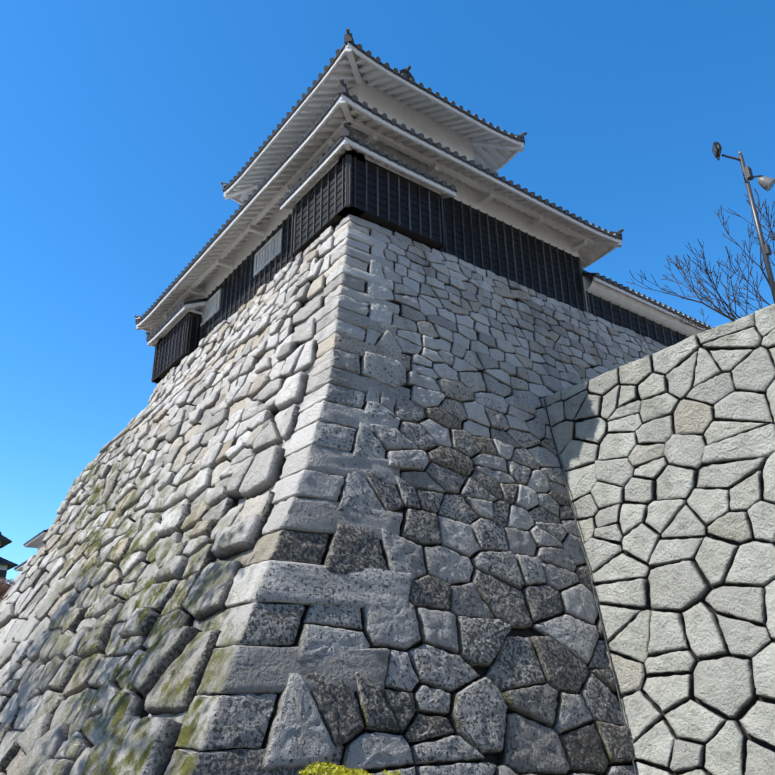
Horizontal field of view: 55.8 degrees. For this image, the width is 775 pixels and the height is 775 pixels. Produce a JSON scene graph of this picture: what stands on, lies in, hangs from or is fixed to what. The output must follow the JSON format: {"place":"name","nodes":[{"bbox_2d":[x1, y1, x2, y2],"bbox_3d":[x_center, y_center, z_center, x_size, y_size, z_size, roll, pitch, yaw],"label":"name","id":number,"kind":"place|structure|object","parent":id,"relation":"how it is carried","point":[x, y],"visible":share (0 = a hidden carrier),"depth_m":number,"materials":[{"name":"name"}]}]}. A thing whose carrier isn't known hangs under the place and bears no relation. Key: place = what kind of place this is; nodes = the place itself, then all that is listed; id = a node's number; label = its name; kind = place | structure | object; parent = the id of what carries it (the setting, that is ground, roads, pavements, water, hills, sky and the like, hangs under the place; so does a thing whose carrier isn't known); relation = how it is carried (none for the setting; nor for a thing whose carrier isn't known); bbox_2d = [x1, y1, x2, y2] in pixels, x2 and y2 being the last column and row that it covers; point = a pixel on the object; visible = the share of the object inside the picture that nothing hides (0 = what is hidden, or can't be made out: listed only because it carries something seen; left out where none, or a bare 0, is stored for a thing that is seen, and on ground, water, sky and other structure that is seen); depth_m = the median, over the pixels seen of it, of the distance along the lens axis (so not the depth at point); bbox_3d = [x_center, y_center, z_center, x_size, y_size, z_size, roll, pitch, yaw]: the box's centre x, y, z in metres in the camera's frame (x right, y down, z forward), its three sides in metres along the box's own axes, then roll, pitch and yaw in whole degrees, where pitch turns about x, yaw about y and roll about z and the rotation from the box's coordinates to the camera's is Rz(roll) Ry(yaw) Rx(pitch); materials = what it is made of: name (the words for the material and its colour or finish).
{"place":"outdoors","nodes":[
{"label":"outdoors","id":0,"kind":"place"},
{"bbox_2d":[0,576,14,599],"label":"cherry","id":1,"kind":"object","parent":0,"point":[3,589],"visible":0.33,"depth_m":52.90,"materials":[{"name":"red plant"}]},
{"bbox_2d":[0,0,774,584],"label":"sky","id":2,"kind":"structure","parent":0,"point":[123,123],"materials":[{"name":"blue"}]},
{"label":"plateau","id":3,"kind":"structure","parent":0,"visible":0},
{"bbox_2d":[0,532,46,580],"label":"plaster","id":4,"kind":"object","parent":3,"relation":"on","point":[36,542],"visible":0.19,"depth_m":55.34,"materials":[{"name":"white paint"}]},
{"bbox_2d":[0,529,48,583],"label":"roofs","id":5,"kind":"structure","parent":4,"relation":"on","point":[4,540],"depth_m":89.03,"materials":[{"name":"tile"}]},
{"label":"ground","id":6,"kind":"structure","parent":0,"visible":0},
{"bbox_2d":[0,214,774,774],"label":"stone blocks","id":7,"kind":"structure","parent":6,"relation":"on","point":[296,400],"depth_m":12.06,"materials":[{"name":"grey stone"}]},
{"bbox_2d":[544,399,636,774],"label":"joint","id":8,"kind":"object","parent":7,"relation":"attached to","point":[592,586],"visible":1,"depth_m":13.03,"materials":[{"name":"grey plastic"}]},
{"bbox_2d":[143,327,774,774],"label":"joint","id":9,"kind":"object","parent":6,"relation":"on","point":[525,635],"depth_m":10.92,"materials":[{"name":"grey"}]},
{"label":"terrace tops","id":10,"kind":"object","parent":9,"relation":"on","visible":0},
{"bbox_2d":[151,154,586,383],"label":"battens","id":11,"kind":"object","parent":10,"relation":"on","point":[348,185],"visible":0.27,"depth_m":18.97,"materials":[{"name":"black wood"}]},
{"bbox_2d":[154,151,442,382],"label":"wall trim","id":12,"kind":"structure","parent":11,"relation":"on","point":[335,221],"depth_m":16.70,"materials":[{"name":"grey"}]},
{"bbox_2d":[199,112,460,326],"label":"window","id":13,"kind":"structure","parent":11,"relation":"on","point":[267,252],"depth_m":20.07,"materials":[{"name":"white wood"}]},
{"bbox_2d":[152,156,583,383],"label":"weather boards","id":14,"kind":"object","parent":11,"relation":"on","point":[382,194],"visible":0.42,"depth_m":18.71,"materials":[{"name":"black wood"}]},
{"bbox_2d":[158,80,578,341],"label":"plaster walls","id":15,"kind":"structure","parent":11,"relation":"on","point":[406,115],"depth_m":19.65,"materials":[{"name":"white paint"}]},
{"bbox_2d":[136,42,621,346],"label":"roof eaves","id":16,"kind":"object","parent":15,"relation":"attached to","point":[494,151],"visible":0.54,"depth_m":19.06,"materials":[{"name":"paint"}]},
{"bbox_2d":[135,33,622,341],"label":"roof tiles","id":17,"kind":"object","parent":16,"relation":"on","point":[345,131],"visible":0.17,"depth_m":17.91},
{"bbox_2d":[135,28,623,339],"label":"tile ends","id":18,"kind":"object","parent":17,"relation":"attached to","point":[403,126],"visible":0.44,"depth_m":18.18,"materials":[{"name":"grey"}]},
{"bbox_2d":[582,276,703,336],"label":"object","id":19,"kind":"object","parent":10,"relation":"on","point":[593,287],"visible":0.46,"depth_m":21.88,"materials":[{"name":"white paint"}]},
{"bbox_2d":[586,293,688,346],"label":"dobei boards","id":20,"kind":"object","parent":19,"relation":"attached to","point":[616,314],"visible":0.36,"depth_m":21.79,"materials":[{"name":"black wood"}]},
{"bbox_2d":[586,291,686,345],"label":"wall battens","id":21,"kind":"object","parent":20,"relation":"attached to","point":[630,320],"visible":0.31,"depth_m":21.65,"materials":[{"name":"black wood"}]},
{"bbox_2d":[582,269,714,328],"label":"roof tiles","id":22,"kind":"object","parent":19,"relation":"on","point":[589,275],"visible":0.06,"depth_m":21.41,"materials":[{"name":"grey tile"}]},
{"bbox_2d":[593,276,706,330],"bbox_3d":[11.017,-1.427,24.801,13.680,0.148,1.124,15,-27,-33],"label":"dobei eave","id":23,"kind":"object","parent":19,"relation":"attached to","point":[628,294],"visible":0.17,"depth_m":21.77,"materials":[{"name":"white paint"}]},
{"bbox_2d":[628,189,774,330],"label":"bare tree","id":24,"kind":"object","parent":10,"relation":"on","point":[719,310],"visible":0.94,"depth_m":17.11,"materials":[{"name":"brown plant"}]},
{"bbox_2d":[717,145,774,303],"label":"steel pole","id":25,"kind":"object","parent":10,"relation":"on","point":[759,230],"visible":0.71,"depth_m":14.36,"materials":[{"name":"grey metal"}]},
{"bbox_2d":[712,142,771,255],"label":"pole fittings","id":26,"kind":"object","parent":25,"relation":"attached to","point":[750,177],"visible":0.81,"depth_m":14.73,"materials":[{"name":"grey metal"}]},
{"bbox_2d":[712,144,774,190],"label":"floodlight","id":27,"kind":"object","parent":25,"relation":"attached to","point":[714,151],"visible":0.98,"depth_m":14.65,"materials":[{"name":"grey"}]},
{"bbox_2d":[738,151,774,190],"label":"floodlight","id":28,"kind":"object","parent":25,"relation":"attached to","point":[764,182],"visible":0.9,"depth_m":14.56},
{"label":"shrubs","id":29,"kind":"object","parent":6,"relation":"on","visible":0},
{"bbox_2d":[298,761,400,774],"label":"golden shrubs","id":30,"kind":"object","parent":29,"relation":"in","point":[323,770],"visible":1,"depth_m":2.87,"materials":[{"name":"yellow plant"}]}
]}

